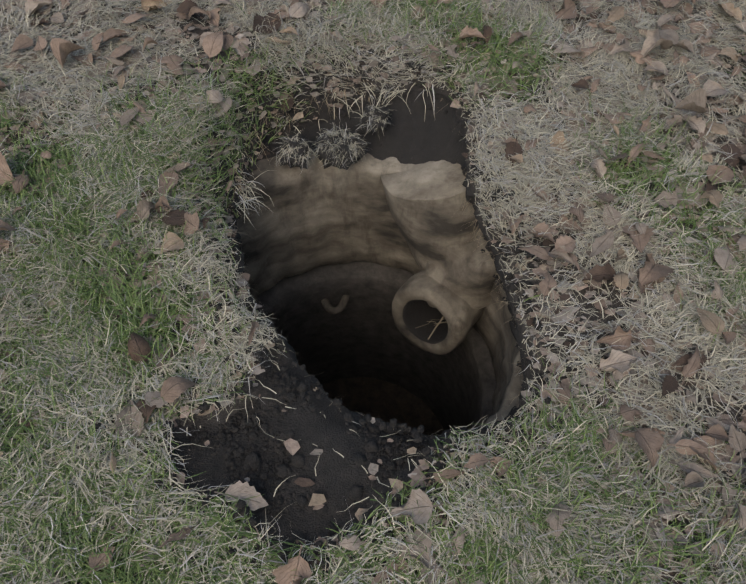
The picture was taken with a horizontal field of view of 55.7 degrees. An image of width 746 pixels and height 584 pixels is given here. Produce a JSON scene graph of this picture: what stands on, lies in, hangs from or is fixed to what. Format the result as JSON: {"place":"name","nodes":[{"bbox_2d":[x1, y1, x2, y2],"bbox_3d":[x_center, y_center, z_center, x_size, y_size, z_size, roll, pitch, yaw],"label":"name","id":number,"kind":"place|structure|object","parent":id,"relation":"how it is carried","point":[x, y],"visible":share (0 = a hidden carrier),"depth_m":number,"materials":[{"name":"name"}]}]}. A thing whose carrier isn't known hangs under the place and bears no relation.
{"place":"outdoors","nodes":[
{"label":"outdoors","id":0,"kind":"place"},
{"bbox_2d":[0,0,745,583],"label":"lawn ground","id":1,"kind":"structure","parent":0,"point":[330,436],"depth_m":1.30,"materials":[{"name":"soil"}]},
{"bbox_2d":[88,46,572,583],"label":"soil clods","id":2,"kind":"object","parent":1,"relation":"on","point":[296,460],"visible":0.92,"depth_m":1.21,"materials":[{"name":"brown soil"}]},
{"bbox_2d":[226,82,434,229],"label":"overhanging grass","id":3,"kind":"structure","parent":1,"relation":"on","point":[244,189],"depth_m":1.62,"materials":[{"name":"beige plant"}]},
{"bbox_2d":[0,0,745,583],"bbox_3d":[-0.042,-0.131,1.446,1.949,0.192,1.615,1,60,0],"label":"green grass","id":4,"kind":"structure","parent":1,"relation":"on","point":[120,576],"depth_m":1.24,"materials":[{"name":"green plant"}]},
{"bbox_2d":[0,0,745,583],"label":"fallen leaves","id":5,"kind":"object","parent":1,"relation":"on","point":[648,440],"visible":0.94,"depth_m":1.38,"materials":[{"name":"brown plant"}]},
{"bbox_2d":[0,0,745,583],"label":"leaf litter fragments","id":6,"kind":"object","parent":1,"relation":"on","point":[316,500],"visible":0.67,"depth_m":1.37,"materials":[{"name":"brown plant"}]},
{"bbox_2d":[0,0,745,583],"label":"dry grass","id":7,"kind":"structure","parent":1,"relation":"on","point":[614,80],"depth_m":1.31,"materials":[{"name":"beige plant"}]},
{"bbox_2d":[235,91,524,420],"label":"soil","id":8,"kind":"structure","parent":1,"relation":"on","point":[423,142],"depth_m":1.64,"materials":[{"name":"brown soil"}]},
{"bbox_2d":[221,82,520,440],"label":"roots","id":9,"kind":"object","parent":8,"relation":"on","point":[344,90],"visible":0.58,"depth_m":1.53,"materials":[{"name":"brown plant"}]},
{"bbox_2d":[360,106,394,133],"bbox_3d":[0.011,-0.393,1.612,0.084,0.061,0.070,1,60,0],"label":"moss clump","id":10,"kind":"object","parent":8,"relation":"on","point":[380,126],"visible":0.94,"depth_m":1.60,"materials":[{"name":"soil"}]},
{"bbox_2d":[256,261,495,429],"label":"shaft wall","id":11,"kind":"structure","parent":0,"point":[360,335],"depth_m":2.17,"materials":[{"name":"concrete"}]},
{"bbox_2d":[321,295,349,314],"bbox_3d":[-0.113,-0.011,2.105,0.095,0.037,0.167,1,60,0],"label":"iron lifting loop","id":12,"kind":"object","parent":11,"relation":"attached to","point":[331,309],"visible":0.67,"depth_m":2.07,"materials":[{"name":"brown metal"}]},
{"bbox_2d":[237,146,523,426],"bbox_3d":[-0.049,0.130,1.623,0.890,0.420,0.893,1,60,0],"label":"cistern clay ring","id":13,"kind":"object","parent":11,"relation":"on","point":[316,215],"visible":0.15,"depth_m":1.73,"materials":[{"name":"brown ceramic"}]},
{"bbox_2d":[275,133,317,168],"bbox_3d":[-0.175,-0.318,1.606,0.098,0.065,0.085,1,60,0],"label":"moss clump","id":14,"kind":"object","parent":13,"relation":"on","point":[300,150],"visible":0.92,"depth_m":1.59,"materials":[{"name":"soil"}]},
{"bbox_2d":[271,101,390,171],"bbox_3d":[-0.084,-0.338,1.599,0.315,0.100,0.143,-18,62,-10],"label":"slumped sod","id":15,"kind":"object","parent":13,"relation":"on","point":[332,134],"depth_m":1.59,"materials":[{"name":"grey plant"}]},
{"bbox_2d":[313,124,369,169],"bbox_3d":[-0.073,-0.327,1.617,0.115,0.079,0.105,-40,67,-20],"label":"moss clump","id":16,"kind":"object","parent":13,"relation":"on","point":[341,148],"visible":0.83,"depth_m":1.60,"materials":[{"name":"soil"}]},
{"bbox_2d":[380,160,483,354],"bbox_3d":[0.180,-0.123,1.738,0.333,0.485,0.471,1,60,0],"label":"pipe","id":17,"kind":"object","parent":13,"relation":"attached to","point":[425,202],"visible":0.58,"depth_m":1.63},
{"bbox_2d":[428,316,443,339],"bbox_3d":[0.198,0.011,1.738,0.024,0.062,0.243,33,65,17],"label":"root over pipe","id":18,"kind":"object","parent":17,"relation":"in","point":[435,327],"visible":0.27,"depth_m":1.72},
{"bbox_2d":[425,238,496,308],"bbox_3d":[0.283,-0.091,1.748,0.314,0.364,0.268,1,60,0],"label":"clay packing","id":19,"kind":"object","parent":13,"relation":"in","point":[463,272],"visible":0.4,"depth_m":1.64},
{"bbox_2d":[323,377,444,436],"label":"shaft floor","id":20,"kind":"structure","parent":11,"relation":"on","point":[384,401],"depth_m":2.57,"materials":[{"name":"brown soil"}]}
]}

